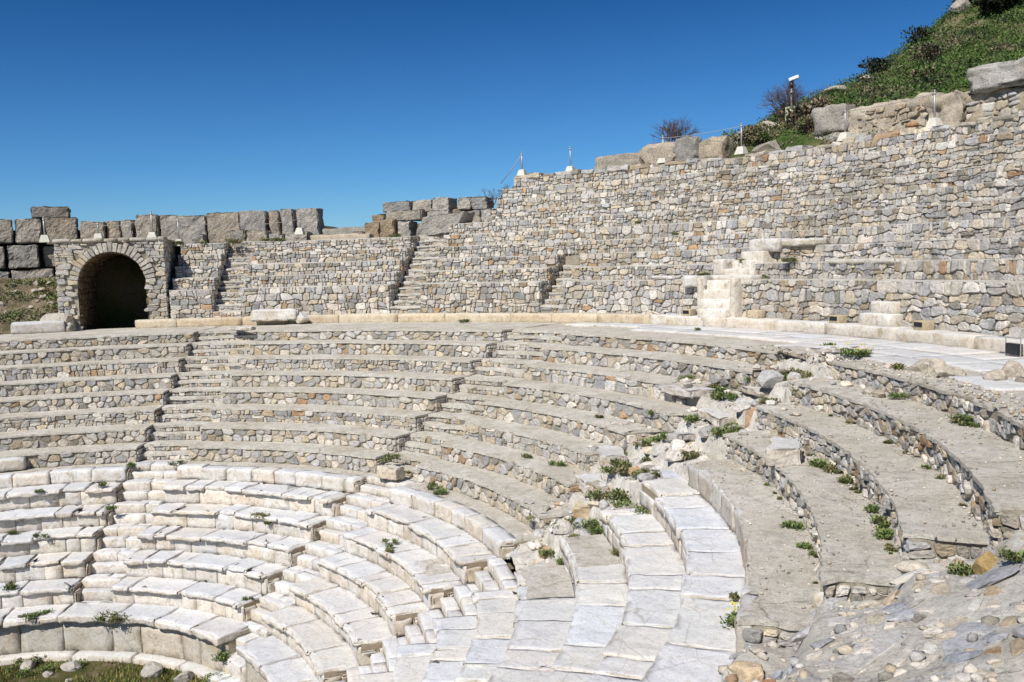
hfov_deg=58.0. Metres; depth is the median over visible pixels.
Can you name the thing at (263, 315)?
marble block
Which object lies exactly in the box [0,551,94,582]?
seating row
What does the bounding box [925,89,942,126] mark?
barrier post
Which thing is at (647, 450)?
loose stone
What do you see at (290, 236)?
stone block
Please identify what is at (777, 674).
loose stone
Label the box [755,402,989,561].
seating row
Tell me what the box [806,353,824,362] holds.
loose stone
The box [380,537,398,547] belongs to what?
weed
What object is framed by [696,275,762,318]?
marble stair
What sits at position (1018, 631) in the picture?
loose stone
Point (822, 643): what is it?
loose stone
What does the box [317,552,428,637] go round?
seating row
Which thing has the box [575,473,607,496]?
fallen slab
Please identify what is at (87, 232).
stone block
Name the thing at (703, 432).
loose stone
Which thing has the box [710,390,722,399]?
weed
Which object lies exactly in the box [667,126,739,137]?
rope
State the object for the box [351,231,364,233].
stone block
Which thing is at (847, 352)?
weed
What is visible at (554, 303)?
stairway
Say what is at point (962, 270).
rubble terrace
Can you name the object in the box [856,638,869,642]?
loose stone
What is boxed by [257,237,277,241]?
weed
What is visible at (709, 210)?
rubble terrace
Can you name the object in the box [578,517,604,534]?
weed
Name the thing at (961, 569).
weed
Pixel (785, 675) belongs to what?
loose stone
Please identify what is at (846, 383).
loose stone
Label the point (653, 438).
weed
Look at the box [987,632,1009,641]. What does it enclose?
loose stone
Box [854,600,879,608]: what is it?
loose stone
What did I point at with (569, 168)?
barrier post
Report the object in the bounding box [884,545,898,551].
weed
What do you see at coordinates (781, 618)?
seating row
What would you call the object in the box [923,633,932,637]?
loose stone
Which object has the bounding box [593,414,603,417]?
weed
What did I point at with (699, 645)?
seating row
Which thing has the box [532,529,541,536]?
loose stone
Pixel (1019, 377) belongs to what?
loose stone
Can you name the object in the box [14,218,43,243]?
stone block
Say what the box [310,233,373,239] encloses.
wall
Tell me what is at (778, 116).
bush
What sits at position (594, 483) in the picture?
fallen slab
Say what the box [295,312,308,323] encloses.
marble chunk
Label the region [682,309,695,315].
floodlight box
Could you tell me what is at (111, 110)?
sky
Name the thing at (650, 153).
boulder
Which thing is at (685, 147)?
boulder
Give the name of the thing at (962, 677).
loose stone
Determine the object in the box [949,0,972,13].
boulder
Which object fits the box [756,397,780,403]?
weed
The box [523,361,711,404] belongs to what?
seating row
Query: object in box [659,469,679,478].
fallen slab
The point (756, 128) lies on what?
bush
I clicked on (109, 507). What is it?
weed
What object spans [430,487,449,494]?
weed
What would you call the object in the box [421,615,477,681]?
seating row
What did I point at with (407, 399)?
seating row
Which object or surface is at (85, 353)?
seating row
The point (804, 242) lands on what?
seat block
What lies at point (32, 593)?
seating row
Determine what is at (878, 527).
weed
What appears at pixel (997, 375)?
loose stone
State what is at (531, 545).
loose stone
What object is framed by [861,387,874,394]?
loose stone
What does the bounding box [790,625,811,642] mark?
loose stone
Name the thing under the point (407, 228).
stone block
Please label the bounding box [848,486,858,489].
weed
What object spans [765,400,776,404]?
loose stone
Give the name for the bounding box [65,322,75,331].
marble chunk
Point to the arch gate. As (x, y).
(79, 263)
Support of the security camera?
on the hillside
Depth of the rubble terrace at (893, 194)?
25.01 m
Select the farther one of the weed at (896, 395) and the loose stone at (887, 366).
the loose stone at (887, 366)
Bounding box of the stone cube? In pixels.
[747,310,764,318]
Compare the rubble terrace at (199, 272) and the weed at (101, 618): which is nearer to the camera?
the weed at (101, 618)
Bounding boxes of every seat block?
[651,275,680,278]
[683,275,711,287]
[713,259,735,274]
[749,238,791,251]
[781,238,827,246]
[829,258,878,263]
[868,258,910,263]
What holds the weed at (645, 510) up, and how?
on the collapsed stairway at (523, 553)
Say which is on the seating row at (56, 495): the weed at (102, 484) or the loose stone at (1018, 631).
the weed at (102, 484)
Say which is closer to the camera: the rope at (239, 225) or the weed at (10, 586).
the weed at (10, 586)
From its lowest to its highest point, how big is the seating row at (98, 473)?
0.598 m
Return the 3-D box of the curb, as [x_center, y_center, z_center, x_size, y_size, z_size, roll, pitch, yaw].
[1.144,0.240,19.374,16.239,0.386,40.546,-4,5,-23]
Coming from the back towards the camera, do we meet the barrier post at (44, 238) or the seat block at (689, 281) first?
the barrier post at (44, 238)
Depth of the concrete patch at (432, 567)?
18.64 m
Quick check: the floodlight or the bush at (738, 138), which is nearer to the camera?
the floodlight
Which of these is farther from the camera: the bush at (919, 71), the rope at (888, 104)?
the bush at (919, 71)
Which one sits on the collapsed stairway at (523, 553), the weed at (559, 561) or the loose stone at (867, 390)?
the weed at (559, 561)
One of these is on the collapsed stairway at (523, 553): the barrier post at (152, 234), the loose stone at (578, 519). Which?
the loose stone at (578, 519)
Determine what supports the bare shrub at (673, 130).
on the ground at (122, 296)
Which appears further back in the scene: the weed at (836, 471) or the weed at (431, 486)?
the weed at (431, 486)
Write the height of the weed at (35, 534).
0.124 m
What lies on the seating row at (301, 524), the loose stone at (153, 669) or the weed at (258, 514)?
the weed at (258, 514)
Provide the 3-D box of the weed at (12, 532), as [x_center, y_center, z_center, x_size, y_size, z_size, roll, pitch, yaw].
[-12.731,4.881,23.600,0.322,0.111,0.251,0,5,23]
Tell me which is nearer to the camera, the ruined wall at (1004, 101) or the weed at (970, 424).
the weed at (970, 424)
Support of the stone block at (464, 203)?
on the stone block at (477, 216)
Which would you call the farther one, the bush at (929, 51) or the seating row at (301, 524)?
the bush at (929, 51)
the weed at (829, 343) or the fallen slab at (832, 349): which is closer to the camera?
the fallen slab at (832, 349)
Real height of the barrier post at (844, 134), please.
1.030 m
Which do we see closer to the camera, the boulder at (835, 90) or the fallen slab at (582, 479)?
the fallen slab at (582, 479)
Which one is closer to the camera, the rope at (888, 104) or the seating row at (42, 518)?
the seating row at (42, 518)
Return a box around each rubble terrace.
[169,243,230,318]
[240,236,419,315]
[420,163,653,312]
[562,145,814,314]
[736,110,1023,322]
[875,129,1023,337]
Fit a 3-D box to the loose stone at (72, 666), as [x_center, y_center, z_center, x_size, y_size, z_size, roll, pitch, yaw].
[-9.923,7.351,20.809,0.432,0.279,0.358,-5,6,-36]
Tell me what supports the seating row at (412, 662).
on the ground at (122, 296)
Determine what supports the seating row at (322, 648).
on the stone bench at (272, 658)
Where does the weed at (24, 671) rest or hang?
on the orchestra floor
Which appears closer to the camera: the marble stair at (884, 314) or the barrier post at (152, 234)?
the marble stair at (884, 314)
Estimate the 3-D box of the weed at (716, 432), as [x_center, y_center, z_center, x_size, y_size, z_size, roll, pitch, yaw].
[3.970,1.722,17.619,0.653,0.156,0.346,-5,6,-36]
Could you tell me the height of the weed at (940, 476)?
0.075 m
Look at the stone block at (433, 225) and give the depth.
36.41 m
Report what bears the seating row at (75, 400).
on the ground at (122, 296)
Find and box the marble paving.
[564,322,1023,401]
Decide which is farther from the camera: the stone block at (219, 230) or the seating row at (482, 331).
the stone block at (219, 230)
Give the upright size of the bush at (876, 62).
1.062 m
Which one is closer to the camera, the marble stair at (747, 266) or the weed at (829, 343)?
the weed at (829, 343)
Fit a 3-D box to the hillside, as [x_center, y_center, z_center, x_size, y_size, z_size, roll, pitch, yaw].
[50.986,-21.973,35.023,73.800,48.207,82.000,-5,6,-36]
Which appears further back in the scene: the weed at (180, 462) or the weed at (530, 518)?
the weed at (180, 462)
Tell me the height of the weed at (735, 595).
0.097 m
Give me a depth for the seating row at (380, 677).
15.77 m
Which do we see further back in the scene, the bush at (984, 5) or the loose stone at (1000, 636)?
the bush at (984, 5)
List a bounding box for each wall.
[0,601,250,678]
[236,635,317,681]
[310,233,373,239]
[322,226,364,234]
[810,90,972,141]
[965,86,1023,121]
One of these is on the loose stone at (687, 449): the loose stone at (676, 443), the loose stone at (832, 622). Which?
the loose stone at (676, 443)
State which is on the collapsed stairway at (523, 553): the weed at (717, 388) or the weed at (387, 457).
the weed at (717, 388)
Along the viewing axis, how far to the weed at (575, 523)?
17.32 m
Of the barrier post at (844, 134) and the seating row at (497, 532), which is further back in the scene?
the barrier post at (844, 134)
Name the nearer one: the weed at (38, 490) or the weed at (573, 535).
the weed at (573, 535)
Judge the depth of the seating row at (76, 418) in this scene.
27.54 m
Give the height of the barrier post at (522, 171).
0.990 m
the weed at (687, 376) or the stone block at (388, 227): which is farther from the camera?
the stone block at (388, 227)
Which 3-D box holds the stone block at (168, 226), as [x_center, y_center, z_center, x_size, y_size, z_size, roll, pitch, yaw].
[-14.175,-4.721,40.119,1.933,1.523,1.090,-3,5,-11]
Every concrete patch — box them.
[415,558,452,576]
[520,565,574,598]
[565,534,620,566]
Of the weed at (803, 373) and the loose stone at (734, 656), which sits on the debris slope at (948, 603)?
the loose stone at (734, 656)
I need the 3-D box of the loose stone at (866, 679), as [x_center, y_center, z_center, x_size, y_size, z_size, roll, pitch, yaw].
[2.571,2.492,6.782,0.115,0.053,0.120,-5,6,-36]
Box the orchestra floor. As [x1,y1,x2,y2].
[0,661,205,681]
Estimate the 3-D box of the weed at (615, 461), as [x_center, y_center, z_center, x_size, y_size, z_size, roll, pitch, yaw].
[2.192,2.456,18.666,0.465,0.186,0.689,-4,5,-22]
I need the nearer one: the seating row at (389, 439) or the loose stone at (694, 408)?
the loose stone at (694, 408)
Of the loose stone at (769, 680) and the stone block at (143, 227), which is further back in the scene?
the stone block at (143, 227)
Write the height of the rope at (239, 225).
0.274 m
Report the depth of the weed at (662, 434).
19.09 m
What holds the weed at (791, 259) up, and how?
on the rubble terrace at (893, 194)
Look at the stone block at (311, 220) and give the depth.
39.83 m
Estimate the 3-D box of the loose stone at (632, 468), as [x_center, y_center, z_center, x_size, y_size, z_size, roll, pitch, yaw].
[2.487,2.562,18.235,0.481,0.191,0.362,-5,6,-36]
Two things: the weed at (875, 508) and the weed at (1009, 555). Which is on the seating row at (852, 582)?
the weed at (875, 508)
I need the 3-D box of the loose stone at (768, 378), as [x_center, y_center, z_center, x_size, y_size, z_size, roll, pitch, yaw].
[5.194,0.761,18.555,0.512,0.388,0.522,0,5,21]
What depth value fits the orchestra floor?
20.55 m
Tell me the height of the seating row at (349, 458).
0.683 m
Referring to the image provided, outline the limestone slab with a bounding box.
[966,57,1023,93]
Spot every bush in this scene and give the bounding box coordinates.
[721,128,739,137]
[732,129,751,144]
[739,121,772,140]
[751,130,770,144]
[760,117,775,122]
[774,101,788,121]
[780,103,815,126]
[790,114,813,133]
[801,96,833,114]
[845,100,864,106]
[857,56,889,72]
[900,24,935,44]
[908,40,944,63]
[908,61,943,82]
[950,0,976,3]
[974,0,1023,15]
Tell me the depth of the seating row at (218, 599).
21.66 m
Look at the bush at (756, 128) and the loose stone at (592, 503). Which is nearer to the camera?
the loose stone at (592, 503)
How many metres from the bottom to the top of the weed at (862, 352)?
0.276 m
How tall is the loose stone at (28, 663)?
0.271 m
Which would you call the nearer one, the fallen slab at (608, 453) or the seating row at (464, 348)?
the fallen slab at (608, 453)
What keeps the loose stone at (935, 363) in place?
on the seating row at (1003, 423)
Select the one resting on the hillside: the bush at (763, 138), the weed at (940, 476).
the bush at (763, 138)
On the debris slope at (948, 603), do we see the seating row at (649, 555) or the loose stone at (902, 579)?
the loose stone at (902, 579)
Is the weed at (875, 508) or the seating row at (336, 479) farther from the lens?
the seating row at (336, 479)
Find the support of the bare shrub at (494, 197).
on the ground at (122, 296)
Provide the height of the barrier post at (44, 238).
0.950 m
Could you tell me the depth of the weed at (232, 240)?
37.12 m
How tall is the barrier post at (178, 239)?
1.130 m
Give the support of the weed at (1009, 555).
on the debris slope at (948, 603)
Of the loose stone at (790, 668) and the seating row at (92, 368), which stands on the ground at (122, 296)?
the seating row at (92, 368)
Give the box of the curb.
[135,312,1023,355]
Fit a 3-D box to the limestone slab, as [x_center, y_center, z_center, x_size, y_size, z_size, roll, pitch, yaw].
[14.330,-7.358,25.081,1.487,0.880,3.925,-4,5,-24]
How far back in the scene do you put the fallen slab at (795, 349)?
19.36 m
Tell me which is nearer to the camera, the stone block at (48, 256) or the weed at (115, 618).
the weed at (115, 618)
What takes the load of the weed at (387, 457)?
on the fallen slab at (390, 472)
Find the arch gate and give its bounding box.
[52,236,176,330]
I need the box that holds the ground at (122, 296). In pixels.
[0,186,515,679]
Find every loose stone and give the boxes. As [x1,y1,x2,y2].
[20,660,34,670]
[42,671,53,676]
[60,660,81,671]
[140,661,162,678]
[173,670,194,681]
[523,498,532,504]
[528,542,541,550]
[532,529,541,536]
[542,505,549,510]
[552,519,573,534]
[572,517,588,529]
[580,529,593,535]
[587,500,599,506]
[599,499,608,509]
[628,466,645,474]
[629,458,642,463]
[637,473,655,480]
[639,461,657,470]
[642,446,653,454]
[651,446,667,455]
[651,465,660,470]
[665,450,683,461]
[670,439,685,449]
[670,447,692,452]
[683,381,691,385]
[690,406,697,411]
[697,425,713,437]
[722,667,727,679]
[728,660,763,681]
[729,653,738,659]
[734,401,751,411]
[738,429,747,434]
[749,647,766,653]
[751,398,765,406]
[752,364,760,368]
[757,369,783,387]
[762,679,775,681]
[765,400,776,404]
[770,365,778,369]
[771,670,783,679]
[782,671,787,681]
[786,372,803,380]
[787,665,793,673]
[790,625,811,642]
[792,412,801,415]
[796,672,820,681]
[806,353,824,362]
[810,638,835,648]
[811,591,823,609]
[822,616,845,626]
[825,353,839,364]
[840,380,853,386]
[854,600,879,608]
[854,677,871,681]
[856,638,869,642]
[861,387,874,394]
[871,390,885,397]
[880,589,899,605]
[882,602,906,610]
[883,363,897,368]
[884,608,913,614]
[885,611,914,621]
[889,568,932,584]
[896,560,928,572]
[908,358,930,372]
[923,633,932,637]
[925,654,940,661]
[927,358,946,373]
[935,366,966,377]
[943,649,982,662]
[949,622,995,635]
[955,672,971,681]
[965,590,981,596]
[966,563,1020,588]
[970,670,997,679]
[972,551,997,574]
[982,369,1007,380]
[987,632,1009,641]
[987,658,1001,663]
[1001,360,1023,378]
[1011,624,1023,638]
[1014,372,1023,382]
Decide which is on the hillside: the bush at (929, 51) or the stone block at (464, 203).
the bush at (929, 51)
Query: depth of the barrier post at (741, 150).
32.11 m
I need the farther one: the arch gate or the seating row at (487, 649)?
the arch gate
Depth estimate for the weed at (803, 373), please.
18.55 m
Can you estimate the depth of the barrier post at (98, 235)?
34.92 m
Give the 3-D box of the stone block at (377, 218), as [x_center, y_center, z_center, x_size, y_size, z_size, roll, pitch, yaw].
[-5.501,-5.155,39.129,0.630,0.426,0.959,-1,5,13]
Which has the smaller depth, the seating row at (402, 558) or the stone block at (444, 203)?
the seating row at (402, 558)
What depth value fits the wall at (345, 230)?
39.91 m
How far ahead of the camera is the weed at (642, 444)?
19.05 m
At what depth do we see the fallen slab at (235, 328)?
31.26 m
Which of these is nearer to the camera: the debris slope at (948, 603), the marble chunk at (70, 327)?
the debris slope at (948, 603)
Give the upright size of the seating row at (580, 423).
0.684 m
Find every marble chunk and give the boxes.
[40,313,73,323]
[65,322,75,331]
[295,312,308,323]
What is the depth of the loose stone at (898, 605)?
8.09 m
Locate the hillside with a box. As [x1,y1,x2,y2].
[730,5,1023,157]
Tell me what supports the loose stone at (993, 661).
on the debris slope at (948, 603)
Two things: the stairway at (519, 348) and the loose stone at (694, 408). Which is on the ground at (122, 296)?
the stairway at (519, 348)
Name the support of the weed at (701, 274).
on the seat block at (689, 281)
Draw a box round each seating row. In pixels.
[0,326,219,350]
[0,342,192,364]
[0,357,186,380]
[0,372,177,396]
[0,388,171,413]
[0,405,163,431]
[0,423,153,450]
[0,442,146,468]
[0,462,136,488]
[0,480,124,510]
[0,504,116,532]
[0,525,105,557]
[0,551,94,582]
[0,576,83,608]
[110,576,264,621]
[123,550,288,594]
[136,525,312,567]
[150,503,330,540]
[162,479,351,516]
[177,461,375,493]
[188,441,396,472]
[200,421,416,451]
[210,403,435,430]
[221,387,452,411]
[230,370,470,392]
[240,354,483,375]
[249,339,502,357]
[257,322,561,340]
[261,604,358,681]
[289,577,397,665]
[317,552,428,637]
[342,527,462,609]
[358,671,392,681]
[364,503,510,583]
[389,482,541,568]
[391,643,435,681]
[416,459,573,535]
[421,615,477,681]
[439,438,603,502]
[455,589,517,681]
[462,417,607,472]
[483,398,660,451]
[487,566,575,681]
[504,380,699,432]
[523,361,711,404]
[542,344,784,395]
[546,535,627,681]
[560,327,791,365]
[586,508,685,681]
[639,476,744,681]
[688,459,820,652]
[723,431,900,601]
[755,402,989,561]
[788,377,1023,548]
[832,360,1023,449]
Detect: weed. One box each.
[0,581,19,589]
[2,657,21,672]
[7,530,18,534]
[15,655,56,677]
[23,608,52,620]
[31,532,47,537]
[34,489,44,493]
[78,658,87,667]
[93,609,121,622]
[95,481,109,487]
[105,504,118,509]
[106,612,131,623]
[125,462,137,466]
[167,460,184,465]
[173,240,185,244]
[200,664,228,681]
[211,645,231,662]
[224,238,244,242]
[241,596,254,600]
[250,511,269,519]
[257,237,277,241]
[378,452,402,462]
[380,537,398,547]
[385,547,393,552]
[387,234,404,236]
[424,481,442,489]
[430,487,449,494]
[458,319,469,322]
[521,453,531,458]
[525,515,535,522]
[538,549,554,555]
[547,459,567,466]
[549,516,582,527]
[556,556,563,564]
[564,516,575,522]
[565,533,579,537]
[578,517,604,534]
[581,487,630,500]
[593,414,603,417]
[598,466,616,473]
[605,457,634,467]
[609,497,636,506]
[609,547,618,554]
[614,465,634,474]
[627,468,659,478]
[632,505,650,513]
[633,441,651,446]
[637,433,660,444]
[638,456,651,462]
[658,431,667,439]
[676,375,694,381]
[677,447,704,460]
[680,414,701,423]
[697,272,710,275]
[706,383,720,387]
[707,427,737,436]
[708,427,731,436]
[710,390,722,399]
[714,386,728,391]
[718,391,742,400]
[719,601,738,629]
[722,421,749,431]
[729,591,739,599]
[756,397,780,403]
[778,519,805,531]
[780,257,799,261]
[784,366,813,377]
[795,541,813,549]
[807,457,831,468]
[807,549,817,557]
[818,462,836,473]
[820,342,835,345]
[832,469,842,473]
[833,340,859,356]
[836,473,856,485]
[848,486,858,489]
[850,343,872,356]
[862,503,881,513]
[864,512,891,527]
[871,526,894,539]
[876,524,889,530]
[883,439,893,443]
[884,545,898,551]
[888,392,907,398]
[891,363,906,368]
[920,464,931,469]
[935,474,944,479]
[945,412,973,423]
[946,560,973,576]
[958,421,981,427]
[996,545,1023,562]
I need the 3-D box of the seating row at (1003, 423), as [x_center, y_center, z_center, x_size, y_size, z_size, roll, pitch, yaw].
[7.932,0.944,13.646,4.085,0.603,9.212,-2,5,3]
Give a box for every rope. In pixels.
[182,219,297,225]
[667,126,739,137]
[846,94,931,111]
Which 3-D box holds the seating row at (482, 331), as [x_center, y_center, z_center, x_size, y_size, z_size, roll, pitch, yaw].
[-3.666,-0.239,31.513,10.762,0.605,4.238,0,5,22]
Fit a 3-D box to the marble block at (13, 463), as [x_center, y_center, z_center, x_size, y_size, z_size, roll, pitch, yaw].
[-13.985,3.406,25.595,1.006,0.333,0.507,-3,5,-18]
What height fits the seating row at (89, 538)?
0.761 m
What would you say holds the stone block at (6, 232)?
on the ground at (122, 296)
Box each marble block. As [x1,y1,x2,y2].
[0,456,26,471]
[11,321,64,333]
[251,308,301,321]
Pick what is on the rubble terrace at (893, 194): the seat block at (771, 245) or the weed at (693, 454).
the seat block at (771, 245)
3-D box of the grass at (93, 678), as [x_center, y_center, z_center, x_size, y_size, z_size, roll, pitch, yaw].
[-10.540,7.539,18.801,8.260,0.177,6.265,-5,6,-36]
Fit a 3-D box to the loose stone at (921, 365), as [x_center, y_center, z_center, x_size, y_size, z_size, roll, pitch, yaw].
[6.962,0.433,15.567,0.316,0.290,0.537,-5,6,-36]
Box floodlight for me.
[998,336,1022,356]
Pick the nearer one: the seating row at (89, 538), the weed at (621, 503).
the weed at (621, 503)
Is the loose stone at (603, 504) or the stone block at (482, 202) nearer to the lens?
the loose stone at (603, 504)
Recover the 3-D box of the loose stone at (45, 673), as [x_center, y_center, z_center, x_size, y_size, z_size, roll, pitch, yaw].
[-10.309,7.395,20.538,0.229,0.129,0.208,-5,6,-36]
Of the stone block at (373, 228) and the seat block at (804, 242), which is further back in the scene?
the stone block at (373, 228)
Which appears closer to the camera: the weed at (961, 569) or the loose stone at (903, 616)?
the loose stone at (903, 616)
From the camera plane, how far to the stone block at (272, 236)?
38.60 m
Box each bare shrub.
[481,185,509,204]
[651,115,698,143]
[755,80,826,118]
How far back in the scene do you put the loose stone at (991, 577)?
7.86 m
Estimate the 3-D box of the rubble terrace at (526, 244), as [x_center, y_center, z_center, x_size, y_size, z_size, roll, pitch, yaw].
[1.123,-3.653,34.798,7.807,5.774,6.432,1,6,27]
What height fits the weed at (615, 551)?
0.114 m
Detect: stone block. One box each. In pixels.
[0,219,14,243]
[0,247,5,268]
[0,271,9,277]
[7,245,39,268]
[11,269,53,278]
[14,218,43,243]
[30,206,70,218]
[43,246,55,266]
[44,216,78,244]
[80,221,106,238]
[107,221,122,238]
[121,220,135,237]
[135,214,160,236]
[160,215,208,243]
[191,234,206,243]
[206,212,239,242]
[230,230,248,240]
[239,210,270,230]
[246,230,270,240]
[268,210,281,233]
[269,234,285,239]
[280,208,297,233]
[285,231,312,240]
[296,208,324,234]
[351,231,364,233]
[365,222,380,237]
[372,214,385,221]
[380,219,397,236]
[383,200,412,212]
[386,209,426,220]
[398,221,417,236]
[412,199,432,211]
[415,211,474,235]
[427,210,452,215]
[432,197,457,210]
[457,197,473,210]
[467,210,481,222]
[471,196,493,209]
[481,208,496,221]
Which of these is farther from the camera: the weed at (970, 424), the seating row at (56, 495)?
the seating row at (56, 495)
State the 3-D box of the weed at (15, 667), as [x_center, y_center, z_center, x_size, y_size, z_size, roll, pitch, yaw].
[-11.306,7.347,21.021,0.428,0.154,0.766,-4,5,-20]
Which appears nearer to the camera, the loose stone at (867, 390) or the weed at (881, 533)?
the weed at (881, 533)
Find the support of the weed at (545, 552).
on the collapsed stairway at (523, 553)
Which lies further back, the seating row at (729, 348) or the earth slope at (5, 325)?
the earth slope at (5, 325)
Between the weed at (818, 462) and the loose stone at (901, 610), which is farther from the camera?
the weed at (818, 462)
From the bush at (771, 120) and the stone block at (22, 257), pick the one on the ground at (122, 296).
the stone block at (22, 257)
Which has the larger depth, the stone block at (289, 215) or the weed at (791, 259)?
the stone block at (289, 215)
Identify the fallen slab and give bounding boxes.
[228,326,255,330]
[376,464,404,480]
[573,501,589,518]
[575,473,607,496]
[585,480,611,499]
[597,446,627,466]
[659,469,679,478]
[660,385,714,397]
[664,432,695,441]
[698,407,735,426]
[739,386,768,397]
[765,436,802,466]
[776,346,812,359]
[806,345,873,353]
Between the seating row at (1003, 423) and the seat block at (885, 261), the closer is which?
the seating row at (1003, 423)
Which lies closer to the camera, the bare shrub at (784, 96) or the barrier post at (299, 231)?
the bare shrub at (784, 96)
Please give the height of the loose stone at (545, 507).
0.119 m
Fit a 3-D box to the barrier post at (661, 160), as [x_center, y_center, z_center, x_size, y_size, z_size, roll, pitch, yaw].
[5.610,-7.120,34.307,0.360,1.030,0.360,2,6,39]
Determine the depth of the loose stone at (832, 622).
8.25 m
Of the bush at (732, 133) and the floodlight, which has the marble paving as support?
the floodlight
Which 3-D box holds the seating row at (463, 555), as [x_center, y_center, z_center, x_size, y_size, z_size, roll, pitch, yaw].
[-1.669,4.348,20.059,1.312,0.724,5.295,-5,6,-31]
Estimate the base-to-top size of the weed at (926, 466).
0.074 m
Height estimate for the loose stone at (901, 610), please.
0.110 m
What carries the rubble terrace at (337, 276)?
on the ground at (122, 296)
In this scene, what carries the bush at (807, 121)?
on the hillside
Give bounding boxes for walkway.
[0,323,842,359]
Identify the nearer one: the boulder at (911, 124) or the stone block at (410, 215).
the boulder at (911, 124)
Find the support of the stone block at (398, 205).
on the stone block at (410, 215)
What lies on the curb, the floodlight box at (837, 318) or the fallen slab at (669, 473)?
the floodlight box at (837, 318)
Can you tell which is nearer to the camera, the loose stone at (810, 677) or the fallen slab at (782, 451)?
the loose stone at (810, 677)
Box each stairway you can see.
[79,329,262,603]
[208,633,263,681]
[213,241,258,316]
[243,327,575,637]
[335,557,517,681]
[390,234,448,312]
[505,357,834,569]
[540,265,579,312]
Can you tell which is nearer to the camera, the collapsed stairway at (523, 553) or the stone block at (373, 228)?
the collapsed stairway at (523, 553)
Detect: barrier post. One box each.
[39,217,50,242]
[93,221,102,237]
[147,211,157,236]
[174,218,183,245]
[295,217,304,234]
[517,152,526,175]
[565,146,574,170]
[657,135,665,162]
[734,123,747,154]
[837,108,851,141]
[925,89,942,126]
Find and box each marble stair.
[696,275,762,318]
[724,251,773,274]
[859,301,902,326]
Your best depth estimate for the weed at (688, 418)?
18.71 m
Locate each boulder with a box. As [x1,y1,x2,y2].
[594,153,642,169]
[639,142,675,165]
[672,136,701,160]
[698,136,734,158]
[731,121,779,147]
[752,139,780,152]
[824,85,846,93]
[905,121,918,127]
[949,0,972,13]
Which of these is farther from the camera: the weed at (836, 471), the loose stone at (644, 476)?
the loose stone at (644, 476)
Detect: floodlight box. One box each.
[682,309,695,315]
[829,314,847,322]
[913,320,934,330]
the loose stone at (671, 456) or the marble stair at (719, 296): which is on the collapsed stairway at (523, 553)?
the loose stone at (671, 456)
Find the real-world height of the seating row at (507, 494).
0.685 m
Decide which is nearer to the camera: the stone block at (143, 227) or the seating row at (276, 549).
the seating row at (276, 549)
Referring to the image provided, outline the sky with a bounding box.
[0,0,951,229]
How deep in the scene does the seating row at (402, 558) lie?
19.52 m
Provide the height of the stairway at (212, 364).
5.969 m
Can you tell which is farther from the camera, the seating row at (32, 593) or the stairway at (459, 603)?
the seating row at (32, 593)
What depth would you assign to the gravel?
9.56 m
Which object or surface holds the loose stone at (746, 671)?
on the debris slope at (948, 603)
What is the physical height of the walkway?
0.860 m
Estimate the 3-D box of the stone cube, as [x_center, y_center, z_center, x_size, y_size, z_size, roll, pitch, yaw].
[6.724,-0.728,25.453,0.330,0.261,0.421,-5,6,-36]
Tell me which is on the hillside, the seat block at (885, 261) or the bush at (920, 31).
the bush at (920, 31)
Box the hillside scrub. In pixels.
[733,0,1023,150]
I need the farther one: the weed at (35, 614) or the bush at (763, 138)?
the bush at (763, 138)
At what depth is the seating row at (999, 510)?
11.79 m
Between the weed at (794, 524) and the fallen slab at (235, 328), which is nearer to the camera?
the weed at (794, 524)
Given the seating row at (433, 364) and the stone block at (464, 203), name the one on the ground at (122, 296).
the seating row at (433, 364)
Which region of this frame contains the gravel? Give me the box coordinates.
[512,345,1023,681]
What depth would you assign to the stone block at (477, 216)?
37.53 m
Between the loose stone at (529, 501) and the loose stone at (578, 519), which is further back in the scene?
the loose stone at (529, 501)
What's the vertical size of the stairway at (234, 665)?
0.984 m
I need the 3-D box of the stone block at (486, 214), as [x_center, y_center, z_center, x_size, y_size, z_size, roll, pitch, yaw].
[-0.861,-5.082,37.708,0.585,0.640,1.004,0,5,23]
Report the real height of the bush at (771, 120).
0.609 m
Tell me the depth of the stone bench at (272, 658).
18.69 m
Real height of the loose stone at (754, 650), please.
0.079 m
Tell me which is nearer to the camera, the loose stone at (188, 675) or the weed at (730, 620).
the weed at (730, 620)
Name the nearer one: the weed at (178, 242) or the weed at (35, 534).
the weed at (35, 534)
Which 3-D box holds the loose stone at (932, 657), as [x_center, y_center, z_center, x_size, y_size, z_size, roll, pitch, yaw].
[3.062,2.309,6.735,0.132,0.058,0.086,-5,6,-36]
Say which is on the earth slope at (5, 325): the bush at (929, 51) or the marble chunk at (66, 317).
the marble chunk at (66, 317)
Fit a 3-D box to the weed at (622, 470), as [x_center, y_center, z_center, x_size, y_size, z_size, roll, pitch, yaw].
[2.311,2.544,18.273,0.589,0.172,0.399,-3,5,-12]
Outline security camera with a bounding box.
[785,75,799,124]
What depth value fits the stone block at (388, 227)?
38.15 m
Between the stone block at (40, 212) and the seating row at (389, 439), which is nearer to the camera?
the seating row at (389, 439)
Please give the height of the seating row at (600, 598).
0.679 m
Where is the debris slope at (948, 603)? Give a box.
[721,498,1023,681]
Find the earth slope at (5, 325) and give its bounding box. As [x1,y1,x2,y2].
[0,277,58,333]
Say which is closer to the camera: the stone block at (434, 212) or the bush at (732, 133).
the bush at (732, 133)
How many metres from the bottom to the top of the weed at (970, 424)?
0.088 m
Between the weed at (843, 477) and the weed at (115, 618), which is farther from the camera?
the weed at (115, 618)
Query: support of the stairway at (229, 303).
on the ground at (122, 296)
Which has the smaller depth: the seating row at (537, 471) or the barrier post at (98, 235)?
the seating row at (537, 471)
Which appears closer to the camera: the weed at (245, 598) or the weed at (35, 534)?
the weed at (245, 598)
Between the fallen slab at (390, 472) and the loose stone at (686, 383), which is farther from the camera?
the fallen slab at (390, 472)
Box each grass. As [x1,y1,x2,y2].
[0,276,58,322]
[0,659,207,681]

